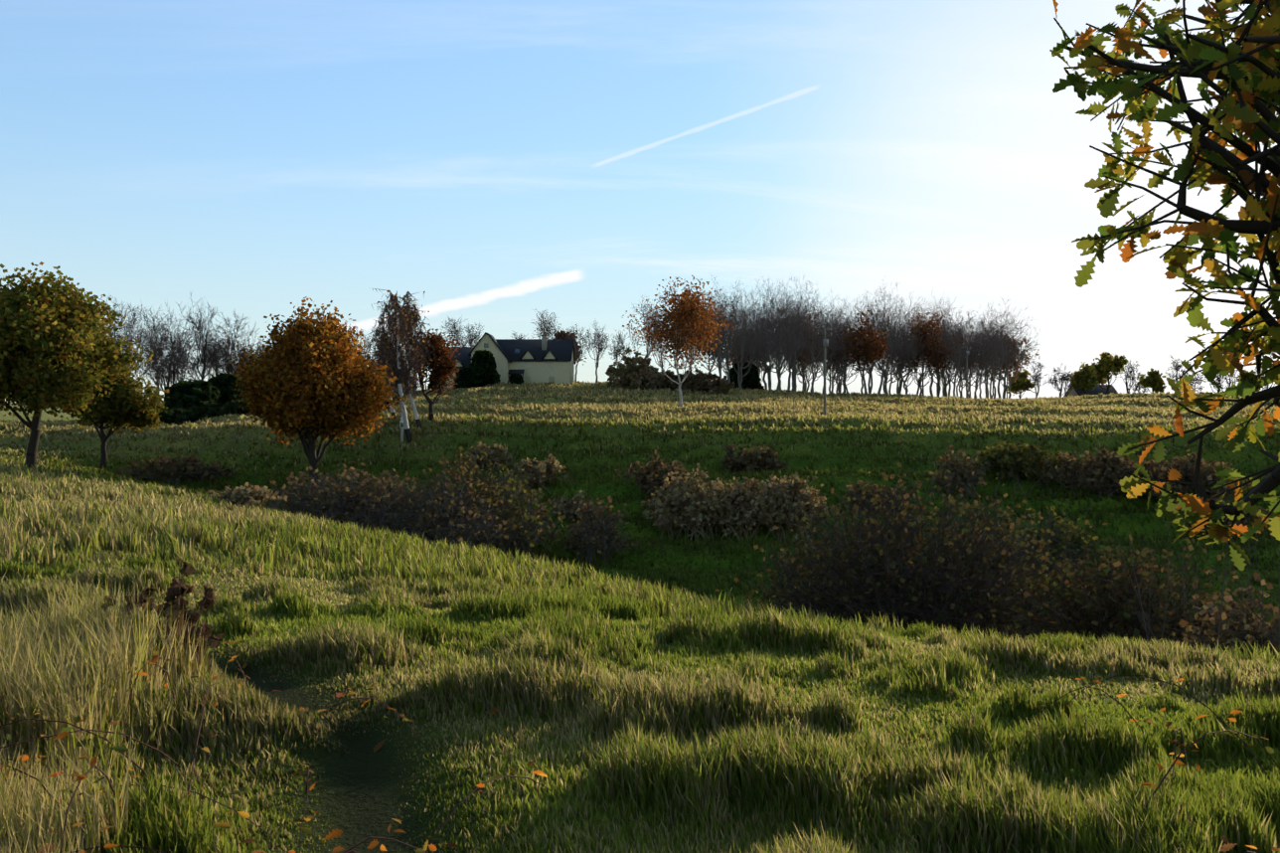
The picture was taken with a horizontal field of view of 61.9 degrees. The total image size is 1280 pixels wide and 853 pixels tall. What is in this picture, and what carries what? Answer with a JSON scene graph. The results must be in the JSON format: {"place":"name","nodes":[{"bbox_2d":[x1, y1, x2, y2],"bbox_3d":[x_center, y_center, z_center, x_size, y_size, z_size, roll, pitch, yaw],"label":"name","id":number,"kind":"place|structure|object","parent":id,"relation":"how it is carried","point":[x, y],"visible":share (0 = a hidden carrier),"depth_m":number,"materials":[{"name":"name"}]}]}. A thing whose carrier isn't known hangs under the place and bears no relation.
{"place":"outdoors","nodes":[
{"label":"outdoors","id":0,"kind":"place"},
{"bbox_2d":[0,552,1279,852],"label":"grass","id":1,"kind":"structure","parent":0,"point":[562,636],"depth_m":5.48,"materials":[{"name":"green plant"}]},
{"bbox_2d":[0,380,1279,852],"bbox_3d":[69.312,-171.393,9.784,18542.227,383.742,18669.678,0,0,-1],"label":"ground","id":2,"kind":"structure","parent":0,"point":[356,779],"depth_m":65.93,"materials":[{"name":"green plant"}]},
{"bbox_2d":[0,261,154,468],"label":"oak tree","id":3,"kind":"object","parent":2,"relation":"on","point":[54,348],"visible":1,"depth_m":73.25,"materials":[{"name":"green plant"}]},
{"bbox_2d":[55,360,168,469],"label":"oak tree","id":4,"kind":"object","parent":2,"relation":"on","point":[126,402],"visible":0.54,"depth_m":90.22,"materials":[{"name":"green plant"}]},
{"bbox_2d":[0,568,255,852],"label":"straw grass","id":5,"kind":"structure","parent":2,"relation":"on","point":[61,642],"depth_m":4.61,"materials":[{"name":"beige plant"}]},
{"bbox_2d":[100,302,159,378],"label":"tree","id":6,"kind":"object","parent":2,"relation":"on","point":[130,337],"visible":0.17,"depth_m":157.21,"materials":[{"name":"plant"}]},
{"bbox_2d":[100,298,176,380],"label":"tree","id":7,"kind":"object","parent":2,"relation":"on","point":[131,322],"visible":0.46,"depth_m":164.27,"materials":[{"name":"grey plant"}]},
{"bbox_2d":[133,333,180,398],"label":"tree","id":8,"kind":"object","parent":2,"relation":"on","point":[157,382],"visible":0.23,"depth_m":167.53,"materials":[{"name":"plant"}]},
{"bbox_2d":[100,560,223,672],"bbox_3d":[-2.633,1.117,5.820,0.610,0.797,0.367,0,0,-1],"label":"thistle plant","id":9,"kind":"object","parent":2,"relation":"on","point":[178,588],"visible":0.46,"depth_m":5.82,"materials":[{"name":"brown plant"}]},
{"bbox_2d":[132,302,193,395],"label":"tree","id":10,"kind":"object","parent":2,"relation":"on","point":[156,333],"visible":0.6,"depth_m":162.19,"materials":[{"name":"grey plant"}]},
{"bbox_2d":[148,408,181,426],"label":"hedge shrub","id":11,"kind":"object","parent":2,"relation":"on","point":[169,416],"visible":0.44,"depth_m":127.38,"materials":[{"name":"green plant"}]},
{"bbox_2d":[134,322,219,391],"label":"tree","id":12,"kind":"object","parent":2,"relation":"on","point":[159,367],"visible":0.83,"depth_m":157.70,"materials":[{"name":"plant"}]},
{"bbox_2d":[161,328,204,385],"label":"tree","id":13,"kind":"object","parent":2,"relation":"on","point":[179,378],"visible":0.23,"depth_m":179.08,"materials":[{"name":"plant"}]},
{"bbox_2d":[146,292,225,380],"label":"tree","id":14,"kind":"object","parent":2,"relation":"on","point":[205,345],"visible":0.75,"depth_m":157.79,"materials":[{"name":"plant"}]},
{"bbox_2d":[163,379,220,408],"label":"evergreen shrub","id":15,"kind":"object","parent":2,"relation":"on","point":[189,394],"visible":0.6,"depth_m":136.53,"materials":[{"name":"green plant"}]},
{"bbox_2d":[175,405,219,424],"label":"hedge shrub","id":16,"kind":"object","parent":2,"relation":"on","point":[193,413],"visible":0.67,"depth_m":126.18,"materials":[{"name":"green plant"}]},
{"bbox_2d":[195,325,252,374],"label":"tree","id":17,"kind":"object","parent":2,"relation":"on","point":[227,356],"visible":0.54,"depth_m":162.58,"materials":[{"name":"grey plant"}]},
{"bbox_2d":[191,309,262,374],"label":"tree","id":18,"kind":"object","parent":2,"relation":"on","point":[232,350],"visible":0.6,"depth_m":161.50,"materials":[{"name":"grey plant"}]},
{"bbox_2d":[207,372,246,404],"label":"evergreen shrub","id":19,"kind":"object","parent":2,"relation":"on","point":[225,383],"visible":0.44,"depth_m":142.07,"materials":[{"name":"green plant"}]},
{"bbox_2d":[215,399,262,416],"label":"hedge shrub","id":20,"kind":"object","parent":2,"relation":"on","point":[229,407],"visible":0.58,"depth_m":126.23,"materials":[{"name":"green plant"}]},
{"bbox_2d":[218,296,407,488],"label":"orange oak tree","id":21,"kind":"object","parent":2,"relation":"on","point":[305,378],"visible":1,"depth_m":81.82,"materials":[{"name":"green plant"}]},
{"bbox_2d":[362,310,408,421],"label":"birch","id":22,"kind":"object","parent":2,"relation":"on","point":[393,412],"visible":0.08,"depth_m":99.20,"materials":[{"name":"brown plant"}]},
{"bbox_2d":[362,288,437,443],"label":"birch","id":23,"kind":"object","parent":2,"relation":"on","point":[406,322],"visible":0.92,"depth_m":93.37,"materials":[{"name":"brown plant"}]},
{"bbox_2d":[371,298,435,429],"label":"birch","id":24,"kind":"object","parent":2,"relation":"on","point":[413,406],"visible":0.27,"depth_m":96.19,"materials":[{"name":"plant"}]},
{"bbox_2d":[404,327,463,420],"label":"tree","id":25,"kind":"object","parent":2,"relation":"on","point":[443,370],"visible":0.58,"depth_m":98.41,"materials":[{"name":"brown plant"}]},
{"bbox_2d":[442,316,477,346],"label":"ridge tree","id":26,"kind":"object","parent":2,"relation":"on","point":[456,335],"visible":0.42,"depth_m":194.55,"materials":[{"name":"grey plant"}]},
{"bbox_2d":[413,449,509,543],"bbox_3d":[-10.143,4.491,59.196,5.002,6.365,3.549,0,0,-39],"label":"shrub","id":27,"kind":"object","parent":2,"relation":"on","point":[461,469],"visible":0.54,"depth_m":59.17,"materials":[{"name":"brown plant"}]},
{"bbox_2d":[453,367,477,389],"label":"evergreen shrub","id":28,"kind":"object","parent":2,"relation":"on","point":[462,374],"visible":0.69,"depth_m":158.22,"materials":[{"name":"green plant"}]},
{"bbox_2d":[458,321,484,346],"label":"ridge tree","id":29,"kind":"object","parent":2,"relation":"on","point":[474,337],"visible":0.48,"depth_m":199.37,"materials":[{"name":"plant"}]},
{"bbox_2d":[462,348,500,387],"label":"evergreen shrub","id":30,"kind":"object","parent":2,"relation":"on","point":[483,371],"visible":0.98,"depth_m":157.97,"materials":[{"name":"green plant"}]},
{"bbox_2d":[5,557,964,843],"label":"fallen leaves","id":31,"kind":"object","parent":2,"relation":"on","point":[378,746],"visible":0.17,"depth_m":5.34,"materials":[{"name":"orange plant"}]},
{"bbox_2d":[442,331,575,388],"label":"house","id":32,"kind":"structure","parent":2,"relation":"on","point":[544,359],"depth_m":166.12,"materials":[{"name":"paint"}]},
{"bbox_2d":[530,308,564,338],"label":"ridge tree","id":33,"kind":"object","parent":2,"relation":"on","point":[545,328],"visible":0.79,"depth_m":198.96,"materials":[{"name":"grey plant"}]},
{"bbox_2d":[560,323,593,381],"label":"ridge tree","id":34,"kind":"object","parent":2,"relation":"on","point":[576,348],"visible":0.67,"depth_m":196.80,"materials":[{"name":"plant"}]},
{"bbox_2d":[577,321,613,382],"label":"ridge tree","id":35,"kind":"object","parent":2,"relation":"on","point":[598,340],"visible":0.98,"depth_m":199.46,"materials":[{"name":"grey plant"}]},
{"bbox_2d":[608,329,633,367],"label":"ridge tree","id":36,"kind":"object","parent":2,"relation":"on","point":[620,348],"visible":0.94,"depth_m":195.15,"materials":[{"name":"grey plant"}]},
{"bbox_2d":[0,472,1279,664],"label":"grass","id":37,"kind":"structure","parent":2,"relation":"on","point":[210,525],"depth_m":17.31,"materials":[{"name":"green plant"}]},
{"bbox_2d":[0,627,1279,852],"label":"bramble plant","id":38,"kind":"object","parent":2,"relation":"on","point":[121,748],"visible":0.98,"depth_m":4.08,"materials":[{"name":"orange plant"}]},
{"bbox_2d":[626,295,666,358],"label":"ridge tree","id":39,"kind":"object","parent":2,"relation":"on","point":[647,350],"visible":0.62,"depth_m":189.16,"materials":[{"name":"plant"}]},
{"bbox_2d":[622,275,735,407],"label":"tree","id":40,"kind":"object","parent":2,"relation":"on","point":[694,322],"visible":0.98,"depth_m":114.95,"materials":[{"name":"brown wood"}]},
{"bbox_2d":[114,346,1279,660],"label":"bushes","id":41,"kind":"object","parent":2,"relation":"on","point":[506,518],"visible":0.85,"depth_m":71.23,"materials":[{"name":"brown plant"}]},
{"bbox_2d":[681,310,732,379],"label":"ridge tree","id":42,"kind":"object","parent":2,"relation":"on","point":[714,354],"visible":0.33,"depth_m":155.95,"materials":[{"name":"grey plant"}]},
{"bbox_2d":[680,300,733,373],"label":"ridge tree","id":43,"kind":"object","parent":2,"relation":"on","point":[712,359],"visible":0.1,"depth_m":178.75,"materials":[{"name":"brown plant"}]},
{"bbox_2d":[692,288,757,393],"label":"ridge tree","id":44,"kind":"object","parent":2,"relation":"on","point":[720,347],"visible":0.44,"depth_m":154.81,"materials":[{"name":"plant"}]},
{"bbox_2d":[697,276,761,372],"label":"ridge tree","id":45,"kind":"object","parent":2,"relation":"on","point":[722,326],"visible":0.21,"depth_m":172.88,"materials":[{"name":"grey plant"}]},
{"bbox_2d":[688,279,776,383],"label":"ridge tree","id":46,"kind":"object","parent":2,"relation":"on","point":[727,348],"visible":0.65,"depth_m":158.06,"materials":[{"name":"plant"}]},
{"bbox_2d":[703,272,767,387],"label":"ridge tree","id":47,"kind":"object","parent":2,"relation":"on","point":[738,372],"visible":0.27,"depth_m":178.07,"materials":[{"name":"plant"}]},
{"bbox_2d":[726,361,764,390],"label":"evergreen shrub","id":48,"kind":"object","parent":2,"relation":"on","point":[751,379],"visible":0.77,"depth_m":183.16,"materials":[{"name":"green plant"}]},
{"bbox_2d":[721,302,772,390],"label":"ridge tree","id":49,"kind":"object","parent":2,"relation":"on","point":[749,349],"visible":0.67,"depth_m":164.61,"materials":[{"name":"plant"}]},
{"bbox_2d":[715,279,801,371],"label":"ridge tree","id":50,"kind":"object","parent":2,"relation":"on","point":[757,360],"visible":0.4,"depth_m":187.94,"materials":[{"name":"plant"}]},
{"bbox_2d":[741,286,792,388],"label":"ridge tree","id":51,"kind":"object","parent":2,"relation":"on","point":[765,371],"visible":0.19,"depth_m":188.57,"materials":[{"name":"plant"}]},
{"bbox_2d":[733,277,799,387],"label":"ridge tree","id":52,"kind":"object","parent":2,"relation":"on","point":[765,322],"visible":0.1,"depth_m":195.21,"materials":[{"name":"plant"}]},
{"bbox_2d":[746,308,797,390],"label":"ridge tree","id":53,"kind":"object","parent":2,"relation":"on","point":[781,366],"visible":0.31,"depth_m":181.06,"materials":[{"name":"brown plant"}]},
{"bbox_2d":[735,288,819,391],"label":"ridge tree","id":54,"kind":"object","parent":2,"relation":"on","point":[773,364],"visible":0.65,"depth_m":172.20,"materials":[{"name":"plant"}]},
{"bbox_2d":[754,292,818,392],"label":"ridge tree","id":55,"kind":"object","parent":2,"relation":"on","point":[780,332],"visible":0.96,"depth_m":166.45,"materials":[{"name":"grey plant"}]},
{"bbox_2d":[748,275,830,390],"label":"ridge tree","id":56,"kind":"object","parent":2,"relation":"on","point":[789,377],"visible":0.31,"depth_m":180.12,"materials":[{"name":"plant"}]},
{"bbox_2d":[762,277,834,391],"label":"ridge tree","id":57,"kind":"object","parent":2,"relation":"on","point":[795,357],"visible":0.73,"depth_m":176.75,"materials":[{"name":"plant"}]},
{"bbox_2d":[780,310,832,390],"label":"ridge tree","id":58,"kind":"object","parent":2,"relation":"on","point":[800,358],"visible":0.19,"depth_m":196.61,"materials":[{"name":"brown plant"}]},
{"bbox_2d":[788,294,847,394],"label":"ridge tree","id":59,"kind":"object","parent":2,"relation":"on","point":[812,348],"visible":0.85,"depth_m":168.74,"materials":[{"name":"plant"}]},
{"bbox_2d":[801,299,840,393],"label":"ridge tree","id":60,"kind":"object","parent":2,"relation":"on","point":[822,339],"visible":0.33,"depth_m":182.35,"materials":[{"name":"plant"}]},
{"bbox_2d":[816,329,832,415],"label":"utility pole","id":61,"kind":"object","parent":2,"relation":"on","point":[825,342],"visible":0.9,"depth_m":106.66,"materials":[{"name":"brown wood"}]},
{"bbox_2d":[806,309,853,392],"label":"ridge tree","id":62,"kind":"object","parent":2,"relation":"on","point":[836,370],"visible":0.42,"depth_m":177.30,"materials":[{"name":"plant"}]},
{"bbox_2d":[798,314,866,392],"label":"ridge tree","id":63,"kind":"object","parent":2,"relation":"on","point":[831,377],"visible":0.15,"depth_m":180.17,"materials":[{"name":"plant"}]},
{"bbox_2d":[816,299,862,392],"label":"ridge tree","id":64,"kind":"object","parent":2,"relation":"on","point":[841,381],"visible":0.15,"depth_m":187.04,"materials":[{"name":"plant"}]},
{"bbox_2d":[816,295,863,392],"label":"ridge tree","id":65,"kind":"object","parent":2,"relation":"on","point":[844,326],"visible":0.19,"depth_m":202.88,"materials":[{"name":"plant"}]},
{"bbox_2d":[825,321,862,393],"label":"ridge tree","id":66,"kind":"object","parent":2,"relation":"on","point":[845,364],"visible":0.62,"depth_m":172.86,"materials":[{"name":"brown plant"}]},
{"bbox_2d":[821,310,894,394],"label":"ridge tree","id":67,"kind":"object","parent":2,"relation":"on","point":[872,349],"visible":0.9,"depth_m":173.18,"materials":[{"name":"brown plant"}]},
{"bbox_2d":[823,291,908,394],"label":"ridge tree","id":68,"kind":"object","parent":2,"relation":"on","point":[869,323],"visible":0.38,"depth_m":183.41,"materials":[{"name":"grey plant"}]},
{"bbox_2d":[849,302,902,393],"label":"ridge tree","id":69,"kind":"object","parent":2,"relation":"on","point":[871,368],"visible":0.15,"depth_m":185.29,"materials":[{"name":"plant"}]},
{"bbox_2d":[836,283,924,393],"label":"ridge tree","id":70,"kind":"object","parent":2,"relation":"on","point":[880,368],"visible":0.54,"depth_m":184.46,"materials":[{"name":"plant"}]},
{"bbox_2d":[853,301,915,393],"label":"ridge tree","id":71,"kind":"object","parent":2,"relation":"on","point":[885,371],"visible":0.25,"depth_m":185.45,"materials":[{"name":"plant"}]},
{"bbox_2d":[880,324,927,394],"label":"ridge tree","id":72,"kind":"object","parent":2,"relation":"on","point":[895,373],"visible":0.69,"depth_m":193.36,"materials":[{"name":"brown plant"}]},
{"bbox_2d":[865,288,946,393],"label":"ridge tree","id":73,"kind":"object","parent":2,"relation":"on","point":[900,329],"visible":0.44,"depth_m":199.21,"materials":[{"name":"plant"}]},
{"bbox_2d":[886,308,940,394],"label":"ridge tree","id":74,"kind":"object","parent":2,"relation":"on","point":[908,362],"visible":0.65,"depth_m":195.46,"materials":[{"name":"plant"}]},
{"bbox_2d":[887,308,965,395],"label":"ridge tree","id":75,"kind":"object","parent":2,"relation":"on","point":[933,352],"visible":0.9,"depth_m":195.95,"materials":[{"name":"brown plant"}]},
{"bbox_2d":[903,289,962,395],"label":"ridge tree","id":76,"kind":"object","parent":2,"relation":"on","point":[930,389],"visible":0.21,"depth_m":209.89,"materials":[{"name":"plant"}]},
{"bbox_2d":[917,324,968,396],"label":"ridge tree","id":77,"kind":"object","parent":2,"relation":"on","point":[948,381],"visible":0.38,"depth_m":197.69,"materials":[{"name":"brown plant"}]},
{"bbox_2d":[922,296,982,395],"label":"ridge tree","id":78,"kind":"object","parent":2,"relation":"on","point":[948,330],"visible":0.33,"depth_m":200.96,"materials":[{"name":"plant"}]},
{"bbox_2d":[926,309,979,396],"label":"ridge tree","id":79,"kind":"object","parent":2,"relation":"on","point":[957,359],"visible":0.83,"depth_m":194.32,"materials":[{"name":"plant"}]},
{"bbox_2d":[947,339,987,398],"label":"tree","id":80,"kind":"object","parent":2,"relation":"on","point":[961,384],"visible":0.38,"depth_m":212.94,"materials":[{"name":"plant"}]},
{"bbox_2d":[952,328,1002,398],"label":"tree","id":81,"kind":"object","parent":2,"relation":"on","point":[978,358],"visible":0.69,"depth_m":202.38,"materials":[{"name":"plant"}]},
{"bbox_2d":[956,311,1003,397],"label":"ridge tree","id":82,"kind":"object","parent":2,"relation":"on","point":[985,383],"visible":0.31,"depth_m":209.51,"materials":[{"name":"brown plant"}]},
{"bbox_2d":[954,308,1017,397],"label":"ridge tree","id":83,"kind":"object","parent":2,"relation":"on","point":[990,340],"visible":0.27,"depth_m":219.64,"materials":[{"name":"brown plant"}]},
{"bbox_2d":[715,437,1279,651],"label":"shrub bushes","id":84,"kind":"object","parent":2,"relation":"on","point":[924,591],"visible":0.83,"depth_m":19.68,"materials":[{"name":"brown plant"}]},
{"bbox_2d":[964,297,1038,398],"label":"ridge tree","id":85,"kind":"object","parent":2,"relation":"on","point":[998,365],"visible":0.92,"depth_m":200.71,"materials":[{"name":"grey plant"}]},
{"bbox_2d":[978,304,1037,398],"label":"ridge tree","id":86,"kind":"object","parent":2,"relation":"on","point":[1005,391],"visible":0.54,"depth_m":212.48,"materials":[{"name":"plant"}]},
{"bbox_2d":[979,333,1040,394],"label":"tree","id":87,"kind":"object","parent":2,"relation":"on","point":[1015,375],"visible":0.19,"depth_m":235.97,"materials":[{"name":"plant"}]},
{"bbox_2d":[989,320,1040,398],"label":"tree","id":88,"kind":"object","parent":2,"relation":"on","point":[1020,360],"visible":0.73,"depth_m":204.06,"materials":[{"name":"brown plant"}]},
{"bbox_2d":[1007,369,1034,398],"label":"tree","id":89,"kind":"object","parent":2,"relation":"on","point":[1019,385],"visible":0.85,"depth_m":323.19,"materials":[{"name":"green plant"}]},
{"bbox_2d":[1024,361,1046,397],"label":"tree","id":90,"kind":"object","parent":2,"relation":"on","point":[1035,378],"visible":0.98,"depth_m":311.49,"materials":[{"name":"grey plant"}]},
{"bbox_2d":[1042,362,1072,396],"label":"tree","id":91,"kind":"object","parent":2,"relation":"on","point":[1055,381],"visible":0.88,"depth_m":334.23,"materials":[{"name":"plant"}]},
{"bbox_2d":[1069,361,1098,395],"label":"tree","id":92,"kind":"object","parent":2,"relation":"on","point":[1084,378],"visible":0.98,"depth_m":306.51,"materials":[{"name":"green plant"}]},
{"bbox_2d":[1090,351,1128,394],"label":"tree","id":93,"kind":"object","parent":2,"relation":"on","point":[1106,364],"visible":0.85,"depth_m":317.60,"materials":[{"name":"green plant"}]},
{"bbox_2d":[1114,360,1145,393],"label":"tree","id":94,"kind":"object","parent":2,"relation":"on","point":[1129,376],"visible":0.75,"depth_m":331.01,"materials":[{"name":"grey plant"}]},
{"bbox_2d":[1135,367,1166,393],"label":"tree","id":95,"kind":"object","parent":2,"relation":"on","point":[1154,380],"visible":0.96,"depth_m":313.21,"materials":[{"name":"green plant"}]},
{"bbox_2d":[1049,0,1279,570],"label":"oak tree","id":96,"kind":"object","parent":2,"relation":"on","point":[1243,66],"visible":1,"depth_m":3.32,"materials":[{"name":"green plant"}]},
{"bbox_2d":[1117,486,1279,652],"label":"shrub whips","id":97,"kind":"object","parent":2,"relation":"on","point":[1184,599],"visible":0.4,"depth_m":14.40,"materials":[{"name":"plant"}]},
{"bbox_2d":[1237,369,1263,393],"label":"tree","id":98,"kind":"object","parent":2,"relation":"on","point":[1249,377],"visible":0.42,"depth_m":302.16,"materials":[{"name":"green plant"}]},
{"bbox_2d":[0,0,1279,402],"label":"sky","id":99,"kind":"structure","parent":0,"point":[498,161],"materials":[{"name":"blue"}]},
{"bbox_2d":[1063,382,1117,396],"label":"house","id":100,"kind":"structure","parent":0,"point":[1097,390],"depth_m":335.77,"materials":[{"name":"stone"}]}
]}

